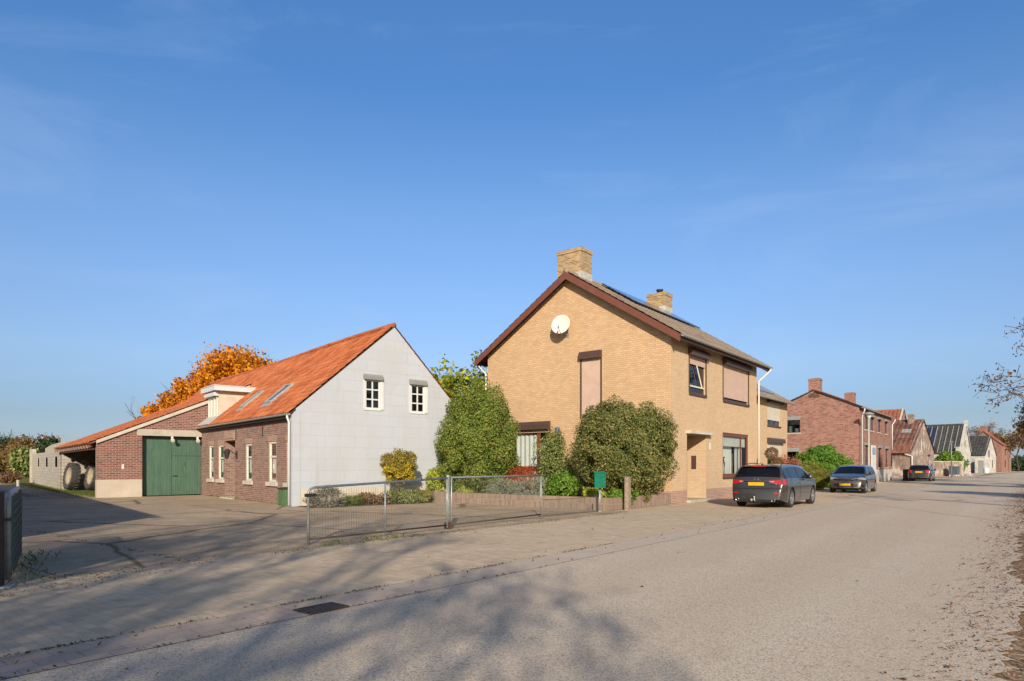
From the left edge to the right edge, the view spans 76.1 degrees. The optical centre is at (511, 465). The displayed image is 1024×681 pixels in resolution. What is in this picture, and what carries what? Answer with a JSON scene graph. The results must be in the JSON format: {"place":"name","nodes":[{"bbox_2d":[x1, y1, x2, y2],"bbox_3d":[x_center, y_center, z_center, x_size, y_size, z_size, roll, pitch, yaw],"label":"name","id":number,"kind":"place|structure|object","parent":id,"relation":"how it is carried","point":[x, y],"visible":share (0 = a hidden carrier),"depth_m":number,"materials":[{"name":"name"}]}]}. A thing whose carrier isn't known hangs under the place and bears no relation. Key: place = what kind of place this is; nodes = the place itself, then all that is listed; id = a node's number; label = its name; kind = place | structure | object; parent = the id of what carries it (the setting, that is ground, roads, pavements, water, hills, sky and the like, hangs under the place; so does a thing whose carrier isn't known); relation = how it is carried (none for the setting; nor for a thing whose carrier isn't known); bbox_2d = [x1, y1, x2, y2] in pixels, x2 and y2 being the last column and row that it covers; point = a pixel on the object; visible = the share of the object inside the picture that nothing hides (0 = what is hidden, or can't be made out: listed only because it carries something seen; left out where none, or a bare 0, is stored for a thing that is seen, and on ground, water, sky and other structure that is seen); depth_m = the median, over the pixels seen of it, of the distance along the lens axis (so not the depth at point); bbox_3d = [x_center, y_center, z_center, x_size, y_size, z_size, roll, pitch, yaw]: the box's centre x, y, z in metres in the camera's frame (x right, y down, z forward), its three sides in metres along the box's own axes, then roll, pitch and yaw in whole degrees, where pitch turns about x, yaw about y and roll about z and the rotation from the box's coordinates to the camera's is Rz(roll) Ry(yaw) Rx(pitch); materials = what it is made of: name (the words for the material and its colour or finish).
{"place":"outdoors","nodes":[
{"label":"outdoors","id":0,"kind":"place"},
{"bbox_2d":[4,482,404,583],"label":"grass","id":1,"kind":"structure","parent":0,"point":[86,494],"depth_m":12.11,"materials":[{"name":"plant"}]},
{"bbox_2d":[0,483,627,583],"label":"driveway","id":2,"kind":"structure","parent":0,"point":[192,528],"depth_m":15.70,"materials":[{"name":"concrete"}]},
{"bbox_2d":[0,471,22,483],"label":"hedge","id":3,"kind":"object","parent":2,"relation":"on","point":[7,477],"visible":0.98,"depth_m":51.85,"materials":[{"name":"brown plant"}]},
{"bbox_2d":[277,487,288,505],"bbox_3d":[-8.186,1.135,23.461,0.280,0.670,0.580,0,0,-40],"label":"utility cabinet","id":4,"kind":"object","parent":2,"relation":"on","point":[283,496],"visible":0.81,"depth_m":23.29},
{"bbox_2d":[444,475,451,528],"bbox_3d":[-1.455,0.855,14.859,0.120,1.290,0.120,0,0,38],"label":"gate post","id":5,"kind":"object","parent":2,"relation":"on","point":[449,522],"visible":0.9,"depth_m":14.82,"materials":[{"name":"metal"}]},
{"bbox_2d":[304,477,447,543],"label":"metal gate","id":6,"kind":"structure","parent":5,"relation":"attached to","point":[308,495],"depth_m":13.07,"materials":[{"name":"metal"}]},
{"bbox_2d":[450,475,541,524],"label":"metal gate","id":7,"kind":"structure","parent":5,"relation":"attached to","point":[501,491],"depth_m":16.51,"materials":[{"name":"metal"}]},
{"bbox_2d":[543,494,597,515],"bbox_3d":[1.752,1.185,19.218,0.044,0.570,2.917,0,0,38],"label":"wire fence","id":8,"kind":"object","parent":2,"relation":"on","point":[585,504],"visible":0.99,"depth_m":19.70,"materials":[{"name":"metal"}]},
{"bbox_2d":[594,471,605,510],"bbox_3d":[2.783,0.829,20.598,0.245,1.282,0.360,0,0,38],"label":"letterbox","id":9,"kind":"object","parent":2,"relation":"on","point":[599,479],"visible":0.94,"depth_m":20.51,"materials":[{"name":"green metal"}]},
{"bbox_2d":[302,502,427,507],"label":"garden soil","id":10,"kind":"structure","parent":0,"point":[364,504],"depth_m":23.58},
{"bbox_2d":[301,484,346,507],"bbox_3d":[-6.469,1.084,22.516,1.478,0.960,1.364,0,0,-44],"label":"lavender bush","id":11,"kind":"object","parent":10,"relation":"on","point":[329,491],"visible":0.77,"depth_m":22.35,"materials":[{"name":"grey plant"}]},
{"bbox_2d":[336,494,364,504],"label":"grass clump","id":12,"kind":"object","parent":10,"relation":"on","point":[359,501],"visible":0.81,"depth_m":23.53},
{"bbox_2d":[358,492,389,504],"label":"ground shrub","id":13,"kind":"object","parent":10,"relation":"on","point":[372,495],"visible":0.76,"depth_m":23.85,"materials":[{"name":"brown plant"}]},
{"bbox_2d":[379,448,417,503],"bbox_3d":[-4.244,0.387,24.511,1.489,2.166,1.383,0,0,0],"label":"standard shrub","id":14,"kind":"object","parent":10,"relation":"on","point":[398,465],"visible":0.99,"depth_m":24.25,"materials":[{"name":"yellow plant"}]},
{"bbox_2d":[383,488,423,503],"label":"ground shrub","id":15,"kind":"object","parent":10,"relation":"on","point":[410,500],"visible":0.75,"depth_m":24.47,"materials":[{"name":"green plant"}]},
{"bbox_2d":[415,489,433,501],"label":"ground shrub","id":16,"kind":"object","parent":10,"relation":"on","point":[426,496],"visible":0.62,"depth_m":25.27,"materials":[{"name":"green plant"}]},
{"bbox_2d":[0,469,1020,679],"bbox_3d":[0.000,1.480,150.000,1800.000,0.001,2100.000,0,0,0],"label":"ground","id":17,"kind":"structure","parent":0,"point":[26,480],"depth_m":15.33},
{"bbox_2d":[0,444,12,472],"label":"autumn tree","id":18,"kind":"object","parent":17,"relation":"on","point":[4,465],"visible":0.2,"depth_m":88.46,"materials":[{"name":"brown plant"}]},
{"bbox_2d":[0,433,17,449],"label":"dark evergreen tree","id":19,"kind":"object","parent":17,"relation":"on","point":[3,441],"visible":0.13,"depth_m":137.67,"materials":[{"name":"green plant"}]},
{"bbox_2d":[0,437,27,472],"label":"autumn tree","id":20,"kind":"object","parent":17,"relation":"on","point":[14,445],"visible":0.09,"depth_m":94.62,"materials":[{"name":"brown plant"}]},
{"bbox_2d":[8,445,40,477],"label":"leafy tree","id":21,"kind":"object","parent":17,"relation":"on","point":[19,460],"visible":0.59,"depth_m":73.94,"materials":[{"name":"green plant"}]},
{"bbox_2d":[0,434,60,470],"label":"autumn tree","id":22,"kind":"object","parent":17,"relation":"on","point":[29,442],"visible":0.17,"depth_m":83.36,"materials":[{"name":"brown plant"}]},
{"bbox_2d":[34,436,57,452],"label":"dark evergreen tree","id":23,"kind":"object","parent":17,"relation":"on","point":[45,443],"visible":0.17,"depth_m":79.61,"materials":[{"name":"green plant"}]},
{"bbox_2d":[29,440,74,488],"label":"block shed","id":24,"kind":"structure","parent":17,"relation":"on","point":[45,468],"depth_m":48.13,"materials":[{"name":"concrete"}]},
{"bbox_2d":[62,462,80,489],"bbox_3d":[-26.043,0.650,38.705,1.614,1.662,0.690,0,0,40],"label":"tractor tyre","id":25,"kind":"object","parent":17,"relation":"on","point":[71,476],"visible":1,"depth_m":38.42,"materials":[{"name":"rubber"}]},
{"bbox_2d":[83,462,94,489],"bbox_3d":[-24.672,0.651,38.555,1.614,1.670,0.743,0,0,40],"label":"tractor tyre","id":26,"kind":"object","parent":17,"relation":"on","point":[89,480],"visible":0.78,"depth_m":38.54,"materials":[{"name":"rubber"}]},
{"bbox_2d":[125,397,179,418],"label":"autumn tree","id":27,"kind":"object","parent":17,"relation":"on","point":[148,409],"visible":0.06,"depth_m":57.13,"materials":[{"name":"orange plant"}]},
{"bbox_2d":[54,364,276,497],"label":"barn","id":28,"kind":"structure","parent":17,"relation":"on","point":[157,453],"depth_m":31.10,"materials":[{"name":"brick"}]},
{"bbox_2d":[142,436,170,495],"bbox_3d":[-16.786,0.035,30.899,1.245,2.770,0.045,0,0,-40],"label":"barn door","id":29,"kind":"structure","parent":28,"relation":"in","point":[156,451],"depth_m":30.87,"materials":[{"name":"green wood"}]},
{"bbox_2d":[171,437,200,455],"bbox_3d":[-15.801,-0.905,31.732,1.305,0.890,0.045,0,0,-40],"label":"barn door","id":30,"kind":"structure","parent":28,"relation":"in","point":[182,446],"depth_m":31.69,"materials":[{"name":"green wood"}]},
{"bbox_2d":[171,456,200,494],"bbox_3d":[-15.779,0.482,31.702,1.305,1.855,0.118,0,0,-40],"label":"barn door","id":31,"kind":"structure","parent":28,"relation":"in","point":[185,470],"depth_m":31.69,"materials":[{"name":"green wood"}]},
{"bbox_2d":[154,376,200,407],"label":"autumn tree","id":32,"kind":"object","parent":17,"relation":"on","point":[169,399],"visible":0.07,"depth_m":58.92,"materials":[{"name":"orange plant"}]},
{"bbox_2d":[173,341,278,402],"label":"autumn tree","id":33,"kind":"object","parent":17,"relation":"on","point":[221,365],"visible":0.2,"depth_m":58.84,"materials":[{"name":"orange plant"}]},
{"bbox_2d":[195,323,472,506],"bbox_3d":[-12.996,-2.058,35.022,8.326,7.115,25.610,0,0,-40],"label":"farmhouse","id":34,"kind":"object","parent":17,"relation":"on","point":[352,409],"visible":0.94,"depth_m":25.49,"materials":[{"name":"beige paint"}]},
{"bbox_2d":[206,441,222,481],"bbox_3d":[-13.946,-0.155,30.874,0.650,2.170,1.280,0,0,-40],"label":"window","id":35,"kind":"structure","parent":34,"relation":"in","point":[211,443],"depth_m":30.94,"materials":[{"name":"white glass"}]},
{"bbox_2d":[215,440,223,482],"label":"window","id":36,"kind":"structure","parent":34,"relation":"in","point":[221,442],"depth_m":29.75,"materials":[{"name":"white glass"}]},
{"bbox_2d":[242,438,252,484],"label":"window","id":37,"kind":"structure","parent":34,"relation":"in","point":[248,481],"depth_m":26.92,"materials":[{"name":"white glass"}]},
{"bbox_2d":[236,390,263,410],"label":"roof window","id":38,"kind":"structure","parent":34,"relation":"in","point":[254,396],"depth_m":29.21,"materials":[{"name":"metal"}]},
{"bbox_2d":[265,435,277,485],"bbox_3d":[-9.023,-0.170,24.730,0.240,1.900,1.060,0,0,-40],"label":"window","id":39,"kind":"structure","parent":34,"relation":"in","point":[272,439],"depth_m":24.92,"materials":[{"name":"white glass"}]},
{"bbox_2d":[260,383,293,406],"bbox_3d":[-9.588,-2.865,26.714,1.131,1.030,0.960,0,0,-40],"label":"roof window","id":40,"kind":"structure","parent":34,"relation":"in","point":[287,386],"depth_m":26.62,"materials":[{"name":"metal"}]},
{"bbox_2d":[283,435,287,486],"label":"window","id":41,"kind":"structure","parent":34,"relation":"in","point":[284,484],"depth_m":23.65,"materials":[{"name":"white glass"}]},
{"bbox_2d":[363,374,383,410],"bbox_3d":[-5.271,-2.770,24.894,0.744,1.360,0.566,0,0,-8],"label":"window","id":42,"kind":"structure","parent":34,"relation":"in","point":[373,385],"depth_m":24.93,"materials":[{"name":"white paint"}]},
{"bbox_2d":[409,379,427,413],"bbox_3d":[-3.743,-2.735,26.185,0.744,1.350,0.566,0,0,-8],"label":"window","id":43,"kind":"structure","parent":34,"relation":"in","point":[418,389],"depth_m":26.23,"materials":[{"name":"white paint"}]},
{"bbox_2d":[430,350,487,432],"bbox_3d":[-1.222,-2.504,37.895,8.138,8.102,5.239,0,0,-25],"label":"maple tree","id":44,"kind":"object","parent":17,"relation":"on","point":[448,383],"visible":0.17,"depth_m":36.71,"materials":[{"name":"green plant"}]},
{"bbox_2d":[428,491,670,510],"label":"planter wall","id":45,"kind":"structure","parent":17,"relation":"on","point":[613,503],"depth_m":22.87,"materials":[{"name":"brick"}]},
{"bbox_2d":[425,465,456,491],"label":"lime shrub","id":46,"kind":"object","parent":45,"relation":"on","point":[432,485],"visible":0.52,"depth_m":26.13,"materials":[{"name":"yellow plant"}]},
{"bbox_2d":[455,485,476,492],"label":"leafy shrub","id":47,"kind":"object","parent":45,"relation":"on","point":[467,489],"visible":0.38,"depth_m":25.74,"materials":[{"name":"green plant"}]},
{"bbox_2d":[433,375,520,493],"bbox_3d":[-1.378,-1.110,26.170,3.524,4.915,3.679,0,0,0],"label":"evergreen shrub","id":48,"kind":"object","parent":45,"relation":"in","point":[473,450],"visible":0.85,"depth_m":25.44,"materials":[{"name":"green plant"}]},
{"bbox_2d":[481,478,521,493],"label":"lavender bush","id":49,"kind":"object","parent":45,"relation":"on","point":[496,490],"visible":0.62,"depth_m":25.16,"materials":[{"name":"grey plant"}]},
{"bbox_2d":[497,465,539,489],"bbox_3d":[0.214,0.640,26.273,1.991,1.319,2.091,0,0,25],"label":"barberry shrub","id":50,"kind":"object","parent":45,"relation":"on","point":[522,470],"visible":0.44,"depth_m":25.99,"materials":[{"name":"red plant"}]},
{"bbox_2d":[513,473,547,494],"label":"lavender bush","id":51,"kind":"object","parent":45,"relation":"on","point":[537,485],"visible":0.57,"depth_m":24.56,"materials":[{"name":"grey plant"}]},
{"bbox_2d":[532,426,572,488],"bbox_3d":[1.663,-0.175,26.340,1.427,2.937,1.535,0,0,-39],"label":"bush","id":52,"kind":"object","parent":45,"relation":"on","point":[554,444],"visible":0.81,"depth_m":26.10,"materials":[{"name":"green plant"}]},
{"bbox_2d":[544,469,583,495],"bbox_3d":[1.963,0.705,24.095,1.560,1.190,1.468,0,0,0],"label":"leafy shrub","id":53,"kind":"object","parent":45,"relation":"on","point":[572,485],"visible":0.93,"depth_m":23.71,"materials":[{"name":"green plant"}]},
{"bbox_2d":[582,486,606,496],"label":"leafy shrub","id":54,"kind":"object","parent":45,"relation":"on","point":[589,491],"visible":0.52,"depth_m":22.17,"materials":[{"name":"green plant"}]},
{"bbox_2d":[606,487,639,504],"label":"leafy shrub","id":55,"kind":"object","parent":45,"relation":"on","point":[617,493],"visible":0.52,"depth_m":21.48,"materials":[{"name":"green plant"}]},
{"bbox_2d":[568,394,679,501],"bbox_3d":[3.949,-0.614,23.278,3.967,3.874,3.876,0,0,0],"label":"evergreen shrub","id":56,"kind":"object","parent":45,"relation":"in","point":[639,451],"visible":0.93,"depth_m":22.30,"materials":[{"name":"green plant"}]},
{"bbox_2d":[473,246,772,503],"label":"brick house","id":57,"kind":"structure","parent":17,"relation":"on","point":[699,384],"depth_m":27.17,"materials":[{"name":"brick"}]},
{"bbox_2d":[508,421,550,470],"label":"window","id":58,"kind":"structure","parent":57,"relation":"in","point":[528,431],"depth_m":28.53,"materials":[{"name":"white wood"}]},
{"bbox_2d":[551,315,569,337],"bbox_3d":[2.061,-5.739,26.828,0.705,0.898,0.669,0,0,-20],"label":"satellite dish","id":59,"kind":"object","parent":57,"relation":"attached to","point":[560,324],"visible":1,"depth_m":26.89,"materials":[{"name":"metal"}]},
{"bbox_2d":[578,350,601,417],"bbox_3d":[3.182,-3.265,26.390,1.020,2.670,0.310,0,0,38],"label":"window","id":60,"kind":"structure","parent":57,"relation":"in","point":[590,361],"depth_m":26.41,"materials":[{"name":"beige glass"}]},
{"bbox_2d":[688,347,710,397],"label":"window","id":61,"kind":"structure","parent":57,"relation":"in","point":[697,357],"depth_m":26.22,"materials":[{"name":"white glass"}]},
{"bbox_2d":[723,432,747,478],"bbox_3d":[10.022,-0.425,29.733,0.460,2.010,3.380,0,0,38],"label":"window","id":62,"kind":"structure","parent":57,"relation":"in","point":[737,441],"depth_m":29.94,"materials":[{"name":"white glass"}]},
{"bbox_2d":[722,357,752,406],"bbox_3d":[10.169,-3.705,29.597,0.340,1.910,3.390,0,0,38],"label":"window","id":63,"kind":"structure","parent":57,"relation":"in","point":[735,373],"depth_m":29.56,"materials":[{"name":"beige glass"}]},
{"bbox_2d":[757,384,796,463],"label":"brick house","id":64,"kind":"structure","parent":17,"relation":"on","point":[773,419],"depth_m":36.31,"materials":[{"name":"beige brick"}]},
{"bbox_2d":[767,398,783,427],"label":"window","id":65,"kind":"structure","parent":64,"relation":"in","point":[773,407],"depth_m":36.59,"materials":[{"name":"beige glass"}]},
{"bbox_2d":[767,438,785,463],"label":"window","id":66,"kind":"structure","parent":64,"relation":"in","point":[773,442],"depth_m":36.59,"materials":[{"name":"beige glass"}]},
{"bbox_2d":[787,378,895,481],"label":"brick house","id":67,"kind":"structure","parent":17,"relation":"on","point":[816,415],"depth_m":53.10,"materials":[{"name":"brick"}]},
{"bbox_2d":[787,448,798,460],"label":"window","id":68,"kind":"structure","parent":67,"relation":"in","point":[791,452],"depth_m":54.03,"materials":[{"name":"glass"}]},
{"bbox_2d":[787,416,800,433],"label":"window","id":69,"kind":"structure","parent":67,"relation":"in","point":[793,422],"depth_m":54.00,"materials":[{"name":"glass"}]},
{"bbox_2d":[865,443,870,464],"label":"window","id":70,"kind":"structure","parent":67,"relation":"in","point":[866,444],"depth_m":53.80,"materials":[{"name":"white glass"}]},
{"bbox_2d":[871,445,875,472],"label":"front door","id":71,"kind":"structure","parent":67,"relation":"in","point":[873,447],"depth_m":55.36,"materials":[{"name":"white paint"}]},
{"bbox_2d":[875,408,906,419],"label":"brick house","id":72,"kind":"structure","parent":17,"relation":"on","point":[898,414],"depth_m":89.55,"materials":[{"name":"red brick"}]},
{"bbox_2d":[891,414,935,477],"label":"brick cottage","id":73,"kind":"structure","parent":17,"relation":"on","point":[912,443],"depth_m":79.01,"materials":[{"name":"brown brick"}]},
{"bbox_2d":[926,420,971,473],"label":"white house","id":74,"kind":"structure","parent":17,"relation":"on","point":[942,436],"depth_m":114.51,"materials":[{"name":"paint"}]},
{"bbox_2d":[934,461,963,475],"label":"yard wall","id":75,"kind":"structure","parent":17,"relation":"on","point":[941,468],"depth_m":86.22,"materials":[{"name":"brick"}]},
{"bbox_2d":[969,435,996,472],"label":"white cottage","id":76,"kind":"structure","parent":17,"relation":"on","point":[983,454],"depth_m":129.08,"materials":[{"name":"paint"}]},
{"bbox_2d":[967,421,999,435],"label":"bare tree","id":77,"kind":"object","parent":17,"relation":"on","point":[977,431],"visible":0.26,"depth_m":175.15,"materials":[{"name":"brown plant"}]},
{"bbox_2d":[978,426,1010,471],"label":"brick house","id":78,"kind":"structure","parent":17,"relation":"on","point":[1003,460],"depth_m":150.06,"materials":[{"name":"red brick"}]},
{"bbox_2d":[991,428,1023,471],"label":"bare tree","id":79,"kind":"object","parent":17,"relation":"on","point":[998,436],"visible":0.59,"depth_m":151.14,"materials":[{"name":"brown plant"}]},
{"bbox_2d":[1011,455,1023,470],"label":"hedge","id":80,"kind":"object","parent":17,"relation":"on","point":[1020,462],"visible":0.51,"depth_m":166.22,"materials":[{"name":"green plant"}]},
{"bbox_2d":[0,472,1023,680],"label":"road","id":81,"kind":"structure","parent":0,"point":[721,605],"depth_m":6.19,"materials":[{"name":"asphalt"}]},
{"bbox_2d":[0,474,985,678],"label":"gutter","id":82,"kind":"object","parent":81,"relation":"on","point":[37,661],"visible":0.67,"depth_m":6.52,"materials":[{"name":"concrete"}]},
{"bbox_2d":[293,602,348,615],"bbox_3d":[-1.922,1.453,6.596,0.300,0.042,0.460,0,0,38],"label":"drain grate","id":83,"kind":"object","parent":82,"relation":"on","point":[321,608],"visible":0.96,"depth_m":6.57,"materials":[{"name":"metal"}]},
{"bbox_2d":[847,492,1023,680],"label":"fallen leaves","id":84,"kind":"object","parent":81,"relation":"on","point":[961,643],"depth_m":6.95,"materials":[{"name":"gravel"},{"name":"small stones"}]},
{"bbox_2d":[0,471,1023,657],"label":"pavement","id":85,"kind":"structure","parent":0,"point":[45,616],"depth_m":8.74,"materials":[{"name":"concrete"}]},
{"bbox_2d":[0,491,16,588],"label":"timber post","id":86,"kind":"object","parent":85,"relation":"on","point":[3,585],"visible":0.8,"depth_m":7.76,"materials":[{"name":"wood"}]},
{"bbox_2d":[5,480,22,579],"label":"metal gate","id":87,"kind":"structure","parent":86,"relation":"attached to","point":[13,527],"depth_m":8.29,"materials":[{"name":"metal"}]},
{"bbox_2d":[0,504,675,678],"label":"moss","id":88,"kind":"object","parent":85,"relation":"on","point":[27,652],"visible":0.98,"depth_m":8.30,"materials":[{"name":"green plant"}]},
{"bbox_2d":[7,500,1005,675],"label":"scattered leaves","id":89,"kind":"object","parent":85,"relation":"on","point":[99,643],"visible":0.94,"depth_m":9.50,"materials":[{"name":"brown plant"}]},
{"bbox_2d":[625,476,630,511],"bbox_3d":[3.731,0.930,21.083,0.130,1.140,0.240,0,0,30],"label":"timber post","id":90,"kind":"object","parent":85,"relation":"on","point":[627,492],"visible":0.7,"depth_m":21.00,"materials":[{"name":"wood"}]},
{"bbox_2d":[764,446,778,463],"bbox_3d":[13.047,0.235,32.894,0.754,2.429,0.762,0,0,0],"label":"topiary ball","id":91,"kind":"object","parent":85,"relation":"on","point":[770,455],"visible":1,"depth_m":32.77,"materials":[{"name":"brown plant"}]},
{"bbox_2d":[732,463,815,507],"bbox_3d":[9.674,0.679,23.960,2.190,1.541,4.925,0,0,38],"label":"parked car","id":92,"kind":"object","parent":85,"relation":"on","point":[787,484],"visible":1,"depth_m":22.39,"materials":[{"name":"grey paint"}]},
{"bbox_2d":[773,454,804,467],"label":"red shrub","id":93,"kind":"object","parent":85,"relation":"on","point":[788,461],"visible":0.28,"depth_m":34.33,"materials":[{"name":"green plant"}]},
{"bbox_2d":[830,465,875,492],"bbox_3d":[18.507,0.705,35.480,2.081,1.490,4.085,0,0,38],"label":"parked car","id":94,"kind":"object","parent":85,"relation":"on","point":[862,478],"visible":1,"depth_m":34.43,"materials":[{"name":"paint"}]},
{"bbox_2d":[863,412,873,464],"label":"street lamp","id":95,"kind":"object","parent":85,"relation":"on","point":[868,415],"visible":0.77,"depth_m":49.76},
{"bbox_2d":[908,465,935,481],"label":"parked car","id":96,"kind":"object","parent":85,"relation":"on","point":[921,472],"visible":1,"depth_m":58.49,"materials":[{"name":"paint"}]},
{"bbox_2d":[934,451,969,471],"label":"hedge","id":97,"kind":"object","parent":85,"relation":"on","point":[946,456],"visible":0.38,"depth_m":90.15,"materials":[{"name":"green plant"}]},
{"bbox_2d":[948,466,959,475],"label":"waste container","id":98,"kind":"object","parent":85,"relation":"on","point":[956,470],"visible":0.86,"depth_m":84.78,"materials":[{"name":"white paint"}]},
{"bbox_2d":[0,0,1023,459],"label":"sky","id":99,"kind":"structure","parent":0,"point":[832,191],"materials":[{"name":"blue"}]},
{"bbox_2d":[990,498,1023,680],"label":"verge","id":100,"kind":"structure","parent":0,"point":[1011,666],"depth_m":5.28,"materials":[{"name":"soil"}]},
{"bbox_2d":[901,486,1023,680],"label":"fallen leaves","id":101,"kind":"object","parent":100,"relation":"on","point":[951,603],"visible":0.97,"depth_m":7.47,"materials":[{"name":"brown plant"}]},
{"bbox_2d":[968,317,1023,412],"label":"street tree","id":102,"kind":"object","parent":100,"relation":"on","point":[999,377],"visible":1,"depth_m":22.59,"materials":[{"name":"brown plant"}]},
{"bbox_2d":[1004,417,1023,450],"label":"street tree","id":103,"kind":"object","parent":100,"relation":"on","point":[1014,439],"visible":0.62,"depth_m":64.79,"materials":[{"name":"brown plant"}]},
{"bbox_2d":[1012,402,1023,437],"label":"street tree","id":104,"kind":"object","parent":100,"relation":"on","point":[1021,425],"visible":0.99,"depth_m":52.53,"materials":[{"name":"brown plant"}]},
{"label":"front yard","id":105,"kind":"structure","parent":0,"visible":0},
{"bbox_2d":[796,460,834,489],"bbox_3d":[17.561,0.599,38.710,3.332,1.794,2.000,0,0,0],"label":"mound shrub","id":106,"kind":"object","parent":105,"relation":"on","point":[821,473],"visible":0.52,"depth_m":38.34,"materials":[{"name":"green plant"}]},
{"bbox_2d":[790,444,855,487],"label":"bush","id":107,"kind":"object","parent":105,"relation":"on","point":[830,457],"visible":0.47,"depth_m":41.17,"materials":[{"name":"green plant"}]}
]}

